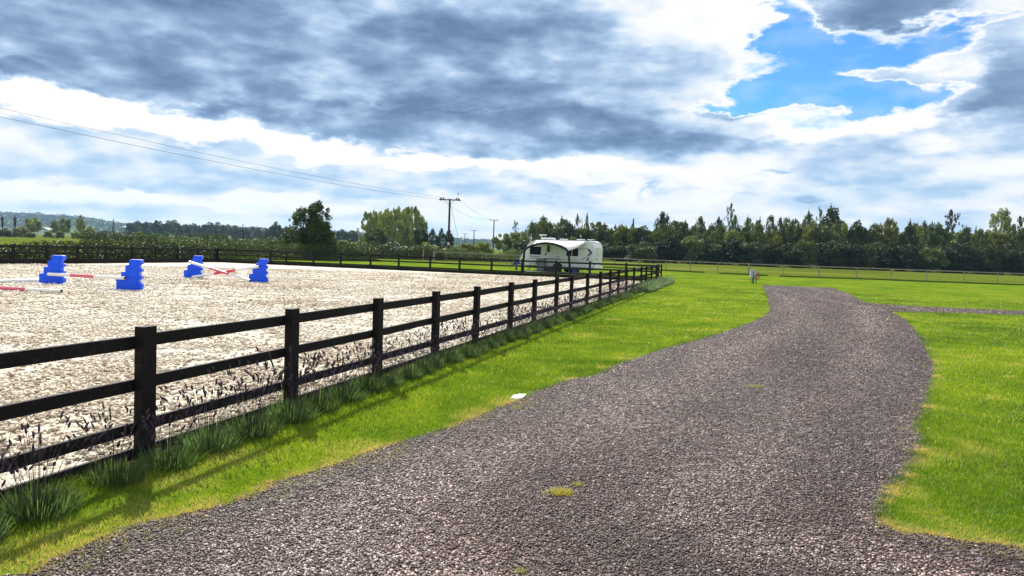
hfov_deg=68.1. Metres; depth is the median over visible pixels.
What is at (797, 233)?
tree
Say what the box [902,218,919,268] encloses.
tree
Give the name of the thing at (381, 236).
tree
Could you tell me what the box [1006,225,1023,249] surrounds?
tree
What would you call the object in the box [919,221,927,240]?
tree
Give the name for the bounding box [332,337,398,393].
lavender plant
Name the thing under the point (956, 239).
tree
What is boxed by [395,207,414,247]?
poplar tree
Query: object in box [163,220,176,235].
distant tree
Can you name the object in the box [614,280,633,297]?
lavender plant
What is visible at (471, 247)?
bush
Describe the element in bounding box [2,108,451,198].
overhead wire
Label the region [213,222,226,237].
distant tree
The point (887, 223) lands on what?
tree
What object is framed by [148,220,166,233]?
distant tree
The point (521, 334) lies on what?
lavender plant
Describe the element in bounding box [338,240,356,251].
bush
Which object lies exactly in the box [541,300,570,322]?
lavender plant
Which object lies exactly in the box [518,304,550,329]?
lavender plant
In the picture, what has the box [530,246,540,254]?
window
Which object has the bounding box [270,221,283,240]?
tree
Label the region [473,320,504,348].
lavender plant
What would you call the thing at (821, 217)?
tree
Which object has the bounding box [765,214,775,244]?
tree
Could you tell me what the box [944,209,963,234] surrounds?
tree
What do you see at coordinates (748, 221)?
tree
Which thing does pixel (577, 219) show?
tree
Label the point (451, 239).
tree
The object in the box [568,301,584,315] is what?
lavender plant
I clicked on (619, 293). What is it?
lavender plant
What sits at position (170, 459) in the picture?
lavender plant
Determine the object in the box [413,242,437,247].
bush
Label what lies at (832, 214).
tree
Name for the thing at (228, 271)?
jump pole
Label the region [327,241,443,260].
field hedge
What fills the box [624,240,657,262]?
bush
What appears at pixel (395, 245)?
bush
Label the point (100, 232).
bush
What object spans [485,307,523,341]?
lavender plant
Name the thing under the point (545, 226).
tree
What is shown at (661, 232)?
tree
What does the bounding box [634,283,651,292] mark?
lavender plant
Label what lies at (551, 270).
storage box
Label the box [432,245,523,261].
field hedge
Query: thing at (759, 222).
tree
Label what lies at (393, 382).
lavender plant
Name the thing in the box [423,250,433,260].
field gate
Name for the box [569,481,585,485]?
grass tuft
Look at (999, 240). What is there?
tree
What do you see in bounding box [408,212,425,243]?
poplar tree
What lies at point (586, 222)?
conifer tree
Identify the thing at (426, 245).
bush
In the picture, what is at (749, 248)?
bush
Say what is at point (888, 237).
tree
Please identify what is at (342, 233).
tree
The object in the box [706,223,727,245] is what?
tree
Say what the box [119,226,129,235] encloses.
farm shed
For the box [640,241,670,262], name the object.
bush
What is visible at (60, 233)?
bush
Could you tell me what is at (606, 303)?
lavender plant
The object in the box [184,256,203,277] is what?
jump block
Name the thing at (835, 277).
rough grass
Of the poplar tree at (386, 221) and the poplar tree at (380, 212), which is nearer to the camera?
the poplar tree at (386, 221)
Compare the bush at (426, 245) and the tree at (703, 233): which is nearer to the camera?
the bush at (426, 245)
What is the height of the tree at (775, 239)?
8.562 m
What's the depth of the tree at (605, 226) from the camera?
199.19 m
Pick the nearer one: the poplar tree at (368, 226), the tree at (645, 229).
the tree at (645, 229)
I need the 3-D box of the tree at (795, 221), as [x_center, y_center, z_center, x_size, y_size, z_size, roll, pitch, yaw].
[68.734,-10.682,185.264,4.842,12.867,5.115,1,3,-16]
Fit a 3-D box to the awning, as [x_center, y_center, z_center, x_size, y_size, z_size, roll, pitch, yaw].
[2.464,-2.379,56.673,5.474,2.374,2.631,3,3,24]
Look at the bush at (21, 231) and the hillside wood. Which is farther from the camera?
the hillside wood
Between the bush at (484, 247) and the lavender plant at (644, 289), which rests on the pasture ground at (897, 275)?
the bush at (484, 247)
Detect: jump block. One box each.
[39,255,65,283]
[116,259,143,289]
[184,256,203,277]
[249,259,268,281]
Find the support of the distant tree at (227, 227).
on the pasture ground at (897, 275)
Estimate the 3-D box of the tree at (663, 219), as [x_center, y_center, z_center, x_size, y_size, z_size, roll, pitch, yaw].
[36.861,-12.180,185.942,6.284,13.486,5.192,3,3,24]
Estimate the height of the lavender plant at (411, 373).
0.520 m
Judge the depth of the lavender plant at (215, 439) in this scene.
5.73 m
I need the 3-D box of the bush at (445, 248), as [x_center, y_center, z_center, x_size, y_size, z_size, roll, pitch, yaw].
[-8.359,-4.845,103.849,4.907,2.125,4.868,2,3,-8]
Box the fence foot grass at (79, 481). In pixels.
[0,293,642,538]
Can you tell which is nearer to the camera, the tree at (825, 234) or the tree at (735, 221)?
the tree at (825, 234)
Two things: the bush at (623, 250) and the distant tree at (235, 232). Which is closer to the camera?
the bush at (623, 250)
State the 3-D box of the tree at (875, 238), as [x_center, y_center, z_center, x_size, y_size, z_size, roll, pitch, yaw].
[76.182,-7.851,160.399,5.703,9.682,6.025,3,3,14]
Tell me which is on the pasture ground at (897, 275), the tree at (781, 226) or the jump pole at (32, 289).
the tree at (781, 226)
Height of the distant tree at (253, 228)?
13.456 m
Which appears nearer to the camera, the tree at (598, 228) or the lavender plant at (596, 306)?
the lavender plant at (596, 306)
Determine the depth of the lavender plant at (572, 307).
18.32 m
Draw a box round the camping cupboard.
[536,259,545,271]
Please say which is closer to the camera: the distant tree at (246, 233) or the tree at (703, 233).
the tree at (703, 233)
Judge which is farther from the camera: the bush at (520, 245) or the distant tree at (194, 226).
the distant tree at (194, 226)
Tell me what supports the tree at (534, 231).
on the pasture ground at (897, 275)
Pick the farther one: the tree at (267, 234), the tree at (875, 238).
the tree at (267, 234)
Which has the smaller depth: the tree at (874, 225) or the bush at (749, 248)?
the bush at (749, 248)
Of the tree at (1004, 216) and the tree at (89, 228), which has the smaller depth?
the tree at (1004, 216)
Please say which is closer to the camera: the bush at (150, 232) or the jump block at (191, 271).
the jump block at (191, 271)
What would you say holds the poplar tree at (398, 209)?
on the pasture ground at (897, 275)
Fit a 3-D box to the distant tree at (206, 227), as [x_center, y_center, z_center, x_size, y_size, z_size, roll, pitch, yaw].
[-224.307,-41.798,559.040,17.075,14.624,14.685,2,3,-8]
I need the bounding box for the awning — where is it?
[506,240,584,272]
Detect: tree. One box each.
[24,216,41,232]
[50,219,60,232]
[58,217,70,235]
[76,215,85,231]
[82,226,95,233]
[124,222,140,233]
[134,220,148,234]
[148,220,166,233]
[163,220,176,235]
[171,220,182,236]
[176,224,190,236]
[188,223,198,237]
[196,222,219,238]
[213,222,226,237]
[222,225,232,238]
[227,225,241,237]
[240,227,251,238]
[247,226,255,241]
[252,227,264,240]
[264,227,273,240]
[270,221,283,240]
[282,200,338,256]
[335,229,347,239]
[345,230,358,242]
[356,211,377,245]
[363,210,381,245]
[364,229,387,244]
[375,211,387,234]
[376,207,395,244]
[384,208,403,245]
[395,206,407,245]
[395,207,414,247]
[403,206,419,245]
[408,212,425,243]
[413,227,428,245]
[414,217,427,242]
[428,229,438,245]
[436,228,446,247]
[445,231,453,247]
[491,233,515,252]
[509,231,530,249]
[519,219,545,242]
[527,215,547,239]
[531,219,553,238]
[549,226,569,239]
[553,215,573,237]
[558,221,580,239]
[572,226,598,241]
[575,214,584,236]
[581,221,607,244]
[584,212,588,227]
[602,223,610,244]
[602,227,614,257]
[612,224,636,246]
[621,227,651,246]
[632,225,658,244]
[648,224,673,243]
[654,211,670,228]
[667,220,681,237]
[673,220,697,262]
[686,224,707,235]
[691,216,705,231]
[696,223,717,244]
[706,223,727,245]
[712,217,724,233]
[724,203,734,231]
[724,228,745,242]
[731,214,741,260]
[736,227,756,243]
[742,214,753,239]
[744,223,768,246]
[753,219,764,232]
[757,228,783,248]
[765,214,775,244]
[773,217,785,248]
[780,217,796,249]
[786,226,810,266]
[791,218,800,241]
[799,208,813,234]
[801,219,821,265]
[812,224,840,245]
[815,207,823,226]
[817,203,844,231]
[830,222,845,244]
[839,223,853,243]
[845,220,872,248]
[860,228,881,269]
[869,223,877,232]
[871,223,898,247]
[881,217,897,232]
[883,225,904,247]
[896,222,923,270]
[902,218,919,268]
[909,223,934,248]
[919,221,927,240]
[919,221,947,251]
[932,223,958,249]
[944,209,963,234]
[948,229,961,245]
[954,226,977,248]
[969,228,991,272]
[971,226,976,242]
[978,229,1009,252]
[983,207,1014,272]
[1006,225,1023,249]
[1009,228,1023,249]
[1011,216,1023,235]
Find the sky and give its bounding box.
[0,0,1023,242]
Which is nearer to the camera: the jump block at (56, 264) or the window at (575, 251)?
the jump block at (56, 264)
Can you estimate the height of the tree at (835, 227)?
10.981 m
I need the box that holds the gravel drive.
[8,285,1023,575]
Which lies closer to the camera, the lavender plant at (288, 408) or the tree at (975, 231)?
the lavender plant at (288, 408)
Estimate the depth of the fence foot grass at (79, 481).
4.79 m
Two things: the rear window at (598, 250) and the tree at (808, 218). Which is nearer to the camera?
the rear window at (598, 250)
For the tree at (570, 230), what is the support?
on the pasture ground at (897, 275)
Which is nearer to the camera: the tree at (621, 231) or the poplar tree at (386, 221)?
the tree at (621, 231)
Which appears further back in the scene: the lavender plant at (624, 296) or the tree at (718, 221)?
the tree at (718, 221)
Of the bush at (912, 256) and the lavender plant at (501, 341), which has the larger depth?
the bush at (912, 256)
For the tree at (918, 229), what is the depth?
170.15 m
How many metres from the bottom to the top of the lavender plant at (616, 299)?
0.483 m
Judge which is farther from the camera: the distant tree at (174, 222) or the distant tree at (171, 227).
the distant tree at (174, 222)
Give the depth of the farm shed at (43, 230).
699.07 m
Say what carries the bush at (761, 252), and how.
on the pasture ground at (897, 275)
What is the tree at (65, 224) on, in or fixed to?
on the pasture ground at (897, 275)
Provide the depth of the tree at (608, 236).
167.16 m
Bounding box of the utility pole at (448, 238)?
[439,193,459,256]
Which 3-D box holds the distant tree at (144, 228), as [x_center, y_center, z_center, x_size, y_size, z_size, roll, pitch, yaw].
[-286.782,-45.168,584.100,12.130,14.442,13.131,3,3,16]
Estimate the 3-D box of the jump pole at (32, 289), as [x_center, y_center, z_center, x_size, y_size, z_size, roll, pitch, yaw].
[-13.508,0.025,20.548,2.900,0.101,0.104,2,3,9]
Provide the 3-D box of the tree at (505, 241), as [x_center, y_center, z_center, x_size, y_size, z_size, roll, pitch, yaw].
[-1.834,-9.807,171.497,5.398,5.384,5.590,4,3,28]
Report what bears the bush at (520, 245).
on the pasture ground at (897, 275)
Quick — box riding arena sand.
[0,262,637,489]
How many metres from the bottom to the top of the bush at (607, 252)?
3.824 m
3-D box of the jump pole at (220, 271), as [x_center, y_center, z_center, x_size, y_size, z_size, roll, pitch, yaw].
[-11.425,-0.661,29.524,3.414,0.686,0.104,4,3,28]
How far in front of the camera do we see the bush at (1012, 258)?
145.20 m
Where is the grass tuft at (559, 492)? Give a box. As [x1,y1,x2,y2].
[541,485,583,496]
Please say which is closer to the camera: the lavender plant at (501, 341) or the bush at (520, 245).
the lavender plant at (501, 341)
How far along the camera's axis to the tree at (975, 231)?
177.87 m
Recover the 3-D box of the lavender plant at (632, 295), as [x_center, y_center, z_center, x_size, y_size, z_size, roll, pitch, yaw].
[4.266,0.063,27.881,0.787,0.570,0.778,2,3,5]
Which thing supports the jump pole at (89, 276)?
attached to the jump block at (133, 271)
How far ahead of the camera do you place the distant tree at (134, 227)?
556.49 m
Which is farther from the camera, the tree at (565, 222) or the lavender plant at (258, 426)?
the tree at (565, 222)
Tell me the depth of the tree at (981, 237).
162.24 m
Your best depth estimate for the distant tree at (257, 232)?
556.36 m
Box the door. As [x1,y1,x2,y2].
[544,244,551,264]
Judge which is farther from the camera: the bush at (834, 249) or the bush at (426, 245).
the bush at (834, 249)
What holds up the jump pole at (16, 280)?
on the riding arena sand
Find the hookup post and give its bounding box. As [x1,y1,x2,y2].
[750,270,756,282]
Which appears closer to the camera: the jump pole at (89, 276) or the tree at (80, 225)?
the jump pole at (89, 276)
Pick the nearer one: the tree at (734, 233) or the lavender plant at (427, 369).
the lavender plant at (427, 369)
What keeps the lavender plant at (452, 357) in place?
on the lawn at (988, 292)
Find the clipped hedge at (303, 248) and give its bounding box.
[208,240,380,261]
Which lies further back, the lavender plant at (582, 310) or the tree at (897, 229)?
the tree at (897, 229)
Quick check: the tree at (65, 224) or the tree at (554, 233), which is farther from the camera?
the tree at (65, 224)
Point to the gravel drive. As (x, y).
(678, 443)
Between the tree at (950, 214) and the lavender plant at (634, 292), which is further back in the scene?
the tree at (950, 214)
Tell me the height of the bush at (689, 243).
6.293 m
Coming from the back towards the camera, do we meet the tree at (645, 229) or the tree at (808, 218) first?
the tree at (808, 218)
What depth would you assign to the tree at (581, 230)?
169.26 m
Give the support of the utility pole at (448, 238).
on the pasture ground at (897, 275)
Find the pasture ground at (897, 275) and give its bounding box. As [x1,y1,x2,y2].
[0,234,1023,283]
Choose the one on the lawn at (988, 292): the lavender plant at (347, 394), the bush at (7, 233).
the lavender plant at (347, 394)
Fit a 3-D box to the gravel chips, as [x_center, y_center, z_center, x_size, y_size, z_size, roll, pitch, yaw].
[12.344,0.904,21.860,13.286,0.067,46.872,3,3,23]
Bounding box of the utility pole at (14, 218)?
[13,216,16,237]
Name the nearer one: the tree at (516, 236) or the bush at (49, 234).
the tree at (516, 236)
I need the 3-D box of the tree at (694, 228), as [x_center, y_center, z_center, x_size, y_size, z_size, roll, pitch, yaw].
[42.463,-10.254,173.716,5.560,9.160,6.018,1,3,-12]
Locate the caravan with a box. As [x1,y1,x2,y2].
[510,234,602,273]
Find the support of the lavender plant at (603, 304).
on the lawn at (988, 292)
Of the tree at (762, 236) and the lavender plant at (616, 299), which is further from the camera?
the tree at (762, 236)
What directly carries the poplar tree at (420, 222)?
on the pasture ground at (897, 275)
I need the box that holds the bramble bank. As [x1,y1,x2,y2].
[0,238,221,259]
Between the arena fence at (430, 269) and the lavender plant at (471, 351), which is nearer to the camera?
the lavender plant at (471, 351)
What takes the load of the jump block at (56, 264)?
on the riding arena sand
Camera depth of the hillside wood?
2008.32 m
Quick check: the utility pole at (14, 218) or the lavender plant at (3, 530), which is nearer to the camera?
the lavender plant at (3, 530)
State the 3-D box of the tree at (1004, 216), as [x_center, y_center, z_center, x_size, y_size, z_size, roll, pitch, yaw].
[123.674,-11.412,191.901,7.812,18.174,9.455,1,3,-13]
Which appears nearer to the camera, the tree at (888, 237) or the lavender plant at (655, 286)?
the lavender plant at (655, 286)
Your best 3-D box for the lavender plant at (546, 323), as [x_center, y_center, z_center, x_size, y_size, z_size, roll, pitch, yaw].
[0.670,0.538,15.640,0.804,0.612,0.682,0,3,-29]
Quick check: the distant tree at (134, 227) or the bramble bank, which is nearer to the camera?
the bramble bank
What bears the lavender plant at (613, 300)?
on the lawn at (988, 292)
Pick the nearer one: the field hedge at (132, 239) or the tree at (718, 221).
the field hedge at (132, 239)
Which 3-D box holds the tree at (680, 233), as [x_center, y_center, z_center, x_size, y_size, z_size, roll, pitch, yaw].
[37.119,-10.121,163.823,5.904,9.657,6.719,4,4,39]
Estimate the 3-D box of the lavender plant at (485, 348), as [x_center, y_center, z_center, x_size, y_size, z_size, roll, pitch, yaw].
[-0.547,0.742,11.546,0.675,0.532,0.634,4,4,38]
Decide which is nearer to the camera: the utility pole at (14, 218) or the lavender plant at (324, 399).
the lavender plant at (324, 399)
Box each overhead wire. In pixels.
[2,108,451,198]
[2,117,433,198]
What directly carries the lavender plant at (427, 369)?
on the lawn at (988, 292)
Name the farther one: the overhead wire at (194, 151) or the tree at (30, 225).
the tree at (30, 225)
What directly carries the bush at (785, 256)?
on the pasture ground at (897, 275)
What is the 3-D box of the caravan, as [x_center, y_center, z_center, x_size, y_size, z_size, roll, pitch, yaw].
[3.273,-2.699,58.974,7.392,2.871,2.300,3,3,24]
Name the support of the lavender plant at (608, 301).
on the lawn at (988, 292)
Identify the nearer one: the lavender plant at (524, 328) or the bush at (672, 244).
the lavender plant at (524, 328)
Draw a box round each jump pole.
[0,279,38,282]
[0,286,62,292]
[47,273,126,279]
[188,261,250,281]
[192,265,259,277]
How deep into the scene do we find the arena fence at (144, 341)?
6.12 m
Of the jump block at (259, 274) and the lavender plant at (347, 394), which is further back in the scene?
the jump block at (259, 274)
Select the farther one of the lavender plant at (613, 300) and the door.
the door
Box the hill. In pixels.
[0,217,501,249]
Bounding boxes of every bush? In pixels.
[0,228,12,236]
[10,226,28,236]
[25,231,35,237]
[42,231,55,237]
[56,230,64,237]
[70,230,79,238]
[96,230,107,238]
[145,231,158,240]
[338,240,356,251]
[376,241,412,258]
[412,244,444,258]
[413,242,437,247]
[442,245,468,257]
[457,242,482,258]
[474,241,494,258]
[509,240,528,254]
[602,243,622,260]
[608,242,632,261]
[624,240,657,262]
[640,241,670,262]
[656,236,686,262]
[669,235,711,264]
[693,242,720,264]
[710,240,733,264]
[719,237,748,265]
[735,241,766,264]
[748,245,777,266]
[766,242,805,267]
[792,239,821,267]
[805,242,835,268]
[814,240,855,269]
[835,243,870,269]
[861,241,888,270]
[867,245,907,271]
[886,243,932,271]
[910,247,949,271]
[931,246,963,273]
[949,240,972,272]
[956,249,992,273]
[971,245,1007,274]
[991,243,1023,275]
[1011,243,1023,274]
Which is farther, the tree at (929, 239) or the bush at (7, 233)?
the bush at (7, 233)
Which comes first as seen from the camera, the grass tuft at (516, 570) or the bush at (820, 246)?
the grass tuft at (516, 570)
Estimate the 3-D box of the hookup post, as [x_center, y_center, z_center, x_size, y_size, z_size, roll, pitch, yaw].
[15.184,-0.705,47.684,0.400,0.840,0.290,2,3,8]
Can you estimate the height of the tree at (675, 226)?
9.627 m
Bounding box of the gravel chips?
[2,285,1023,575]
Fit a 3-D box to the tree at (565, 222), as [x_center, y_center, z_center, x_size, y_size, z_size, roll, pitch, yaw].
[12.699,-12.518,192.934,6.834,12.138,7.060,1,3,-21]
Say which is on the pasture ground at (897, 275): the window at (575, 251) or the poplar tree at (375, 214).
the poplar tree at (375, 214)
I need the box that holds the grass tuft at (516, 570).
[509,566,530,574]
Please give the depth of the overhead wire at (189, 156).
48.49 m
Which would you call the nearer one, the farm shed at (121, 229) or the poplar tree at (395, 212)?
the poplar tree at (395, 212)
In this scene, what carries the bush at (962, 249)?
on the pasture ground at (897, 275)
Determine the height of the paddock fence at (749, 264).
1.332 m
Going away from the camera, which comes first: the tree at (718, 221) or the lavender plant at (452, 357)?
the lavender plant at (452, 357)
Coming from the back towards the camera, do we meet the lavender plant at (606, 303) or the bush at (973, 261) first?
the bush at (973, 261)
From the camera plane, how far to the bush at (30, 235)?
249.34 m
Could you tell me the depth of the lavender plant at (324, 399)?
7.17 m
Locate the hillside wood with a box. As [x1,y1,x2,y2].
[0,211,503,248]
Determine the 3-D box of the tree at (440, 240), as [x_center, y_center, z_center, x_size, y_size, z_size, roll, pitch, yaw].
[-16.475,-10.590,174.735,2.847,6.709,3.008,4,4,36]
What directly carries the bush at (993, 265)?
on the pasture ground at (897, 275)
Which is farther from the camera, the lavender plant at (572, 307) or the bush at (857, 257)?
the bush at (857, 257)
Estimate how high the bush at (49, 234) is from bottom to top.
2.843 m
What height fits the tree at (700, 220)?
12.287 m
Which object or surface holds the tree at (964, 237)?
on the pasture ground at (897, 275)
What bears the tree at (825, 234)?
on the pasture ground at (897, 275)
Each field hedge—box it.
[79,230,300,254]
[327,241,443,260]
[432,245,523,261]
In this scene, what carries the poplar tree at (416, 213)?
on the pasture ground at (897, 275)
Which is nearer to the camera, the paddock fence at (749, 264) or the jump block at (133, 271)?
the jump block at (133, 271)
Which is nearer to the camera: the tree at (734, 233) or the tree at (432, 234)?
the tree at (734, 233)
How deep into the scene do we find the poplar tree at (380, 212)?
196.20 m
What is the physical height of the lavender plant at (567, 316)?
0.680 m
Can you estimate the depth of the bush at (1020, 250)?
152.75 m
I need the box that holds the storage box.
[545,266,561,271]
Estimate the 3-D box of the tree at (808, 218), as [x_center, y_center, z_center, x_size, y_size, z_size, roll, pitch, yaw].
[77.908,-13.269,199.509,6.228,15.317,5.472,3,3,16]
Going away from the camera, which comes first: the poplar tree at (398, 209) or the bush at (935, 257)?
the bush at (935, 257)
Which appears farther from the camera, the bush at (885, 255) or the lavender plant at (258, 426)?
the bush at (885, 255)
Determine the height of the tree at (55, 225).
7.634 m
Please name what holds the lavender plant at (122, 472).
on the lawn at (988, 292)
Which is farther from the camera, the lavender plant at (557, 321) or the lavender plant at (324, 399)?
the lavender plant at (557, 321)
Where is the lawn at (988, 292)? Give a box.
[0,250,1023,575]
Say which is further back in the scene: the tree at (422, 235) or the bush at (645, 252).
the tree at (422, 235)
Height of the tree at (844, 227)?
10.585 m
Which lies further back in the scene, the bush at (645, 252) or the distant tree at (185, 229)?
the distant tree at (185, 229)
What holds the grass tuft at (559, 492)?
on the gravel drive
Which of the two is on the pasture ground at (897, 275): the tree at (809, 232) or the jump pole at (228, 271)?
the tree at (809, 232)
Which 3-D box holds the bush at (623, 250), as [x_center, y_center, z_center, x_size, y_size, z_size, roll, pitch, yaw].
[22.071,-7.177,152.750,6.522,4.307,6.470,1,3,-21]
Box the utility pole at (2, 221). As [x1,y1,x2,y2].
[1,215,3,236]
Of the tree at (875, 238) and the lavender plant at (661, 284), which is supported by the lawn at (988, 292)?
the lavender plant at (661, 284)
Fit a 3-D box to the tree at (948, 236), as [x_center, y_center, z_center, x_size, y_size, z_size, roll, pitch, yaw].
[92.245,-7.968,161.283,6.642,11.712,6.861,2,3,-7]
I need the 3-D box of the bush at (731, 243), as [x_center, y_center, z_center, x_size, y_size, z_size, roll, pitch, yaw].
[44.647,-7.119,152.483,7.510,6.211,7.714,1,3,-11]
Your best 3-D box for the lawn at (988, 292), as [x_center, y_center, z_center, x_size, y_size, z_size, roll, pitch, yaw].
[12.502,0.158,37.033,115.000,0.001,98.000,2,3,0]
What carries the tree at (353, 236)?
on the pasture ground at (897, 275)
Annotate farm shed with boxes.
[39,228,51,234]
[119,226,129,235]
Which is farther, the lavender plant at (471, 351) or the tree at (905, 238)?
the tree at (905, 238)
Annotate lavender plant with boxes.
[0,442,37,541]
[65,403,164,490]
[121,396,216,473]
[159,375,258,453]
[207,359,309,440]
[243,346,345,424]
[273,351,353,413]
[299,349,381,403]
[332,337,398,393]
[366,352,411,386]
[381,336,433,379]
[403,329,457,369]
[404,346,442,373]
[415,320,475,363]
[444,317,492,358]
[453,319,492,353]
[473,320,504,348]
[483,320,512,345]
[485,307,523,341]
[498,307,537,339]
[501,304,537,334]
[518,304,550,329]
[520,311,549,333]
[525,300,560,328]
[534,304,558,324]
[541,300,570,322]
[541,302,570,324]
[550,292,582,320]
[559,296,582,316]
[562,287,593,313]
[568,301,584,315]
[575,296,597,311]
[578,295,598,310]
[589,287,612,306]
[589,295,605,308]
[592,290,612,305]
[597,289,615,304]
[598,281,621,302]
[608,281,632,299]
[608,286,627,299]
[610,289,623,301]
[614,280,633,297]
[619,282,637,296]
[622,279,639,294]
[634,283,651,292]
[637,280,657,290]
[637,280,662,287]
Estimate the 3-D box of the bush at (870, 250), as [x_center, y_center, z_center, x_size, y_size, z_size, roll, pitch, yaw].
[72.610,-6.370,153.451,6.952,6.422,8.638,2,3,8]
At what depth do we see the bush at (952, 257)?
148.46 m
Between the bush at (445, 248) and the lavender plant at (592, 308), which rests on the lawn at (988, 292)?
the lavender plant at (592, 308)
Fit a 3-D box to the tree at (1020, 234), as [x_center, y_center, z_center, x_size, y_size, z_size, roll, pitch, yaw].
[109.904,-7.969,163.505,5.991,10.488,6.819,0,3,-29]
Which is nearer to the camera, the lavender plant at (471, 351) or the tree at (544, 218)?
the lavender plant at (471, 351)
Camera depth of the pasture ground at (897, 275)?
107.24 m
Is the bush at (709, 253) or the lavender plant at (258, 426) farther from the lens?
the bush at (709, 253)
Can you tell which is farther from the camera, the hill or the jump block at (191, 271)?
the hill
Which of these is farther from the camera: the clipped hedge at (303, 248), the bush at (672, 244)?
the bush at (672, 244)
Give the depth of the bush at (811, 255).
147.84 m
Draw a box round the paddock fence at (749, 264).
[434,252,1023,282]
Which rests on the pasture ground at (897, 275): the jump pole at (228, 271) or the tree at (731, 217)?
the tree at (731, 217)
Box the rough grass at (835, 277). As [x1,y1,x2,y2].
[603,267,1023,285]
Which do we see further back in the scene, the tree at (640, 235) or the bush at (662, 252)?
the tree at (640, 235)
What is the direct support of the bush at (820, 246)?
on the pasture ground at (897, 275)
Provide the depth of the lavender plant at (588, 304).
20.22 m
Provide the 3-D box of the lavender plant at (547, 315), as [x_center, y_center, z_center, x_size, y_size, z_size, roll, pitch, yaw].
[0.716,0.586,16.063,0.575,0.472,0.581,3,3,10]
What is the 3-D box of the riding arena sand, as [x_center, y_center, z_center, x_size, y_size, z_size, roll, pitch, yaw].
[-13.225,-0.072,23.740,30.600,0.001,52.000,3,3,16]
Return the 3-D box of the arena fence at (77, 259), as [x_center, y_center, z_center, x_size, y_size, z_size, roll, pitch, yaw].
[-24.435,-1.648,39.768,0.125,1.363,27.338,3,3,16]
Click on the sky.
(618, 112)
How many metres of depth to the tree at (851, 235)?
160.29 m
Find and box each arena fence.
[0,244,216,263]
[0,264,662,500]
[217,248,659,280]
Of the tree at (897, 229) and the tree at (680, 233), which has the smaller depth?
the tree at (680, 233)
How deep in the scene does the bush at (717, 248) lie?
151.43 m
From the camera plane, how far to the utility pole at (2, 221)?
229.39 m
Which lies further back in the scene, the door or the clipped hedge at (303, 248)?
the clipped hedge at (303, 248)
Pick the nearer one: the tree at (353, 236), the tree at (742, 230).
the tree at (742, 230)
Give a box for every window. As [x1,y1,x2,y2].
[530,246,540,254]
[566,248,578,255]
[596,248,600,254]
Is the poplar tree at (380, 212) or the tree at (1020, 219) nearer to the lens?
the tree at (1020, 219)
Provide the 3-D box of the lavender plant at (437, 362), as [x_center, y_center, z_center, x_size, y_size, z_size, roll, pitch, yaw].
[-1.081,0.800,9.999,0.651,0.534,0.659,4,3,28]
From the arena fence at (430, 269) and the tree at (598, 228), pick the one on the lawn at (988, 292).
the arena fence at (430, 269)
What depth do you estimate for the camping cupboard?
57.32 m
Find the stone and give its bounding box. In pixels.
[511,394,525,398]
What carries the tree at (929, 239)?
on the pasture ground at (897, 275)
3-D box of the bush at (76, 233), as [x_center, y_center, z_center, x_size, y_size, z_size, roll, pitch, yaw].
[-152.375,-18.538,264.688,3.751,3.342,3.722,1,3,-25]
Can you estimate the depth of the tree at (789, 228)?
171.46 m
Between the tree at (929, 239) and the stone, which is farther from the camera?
the tree at (929, 239)
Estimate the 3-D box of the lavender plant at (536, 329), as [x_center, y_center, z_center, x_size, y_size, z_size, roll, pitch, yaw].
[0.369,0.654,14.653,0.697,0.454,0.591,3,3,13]
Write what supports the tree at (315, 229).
on the lawn at (988, 292)
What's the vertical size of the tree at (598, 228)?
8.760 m

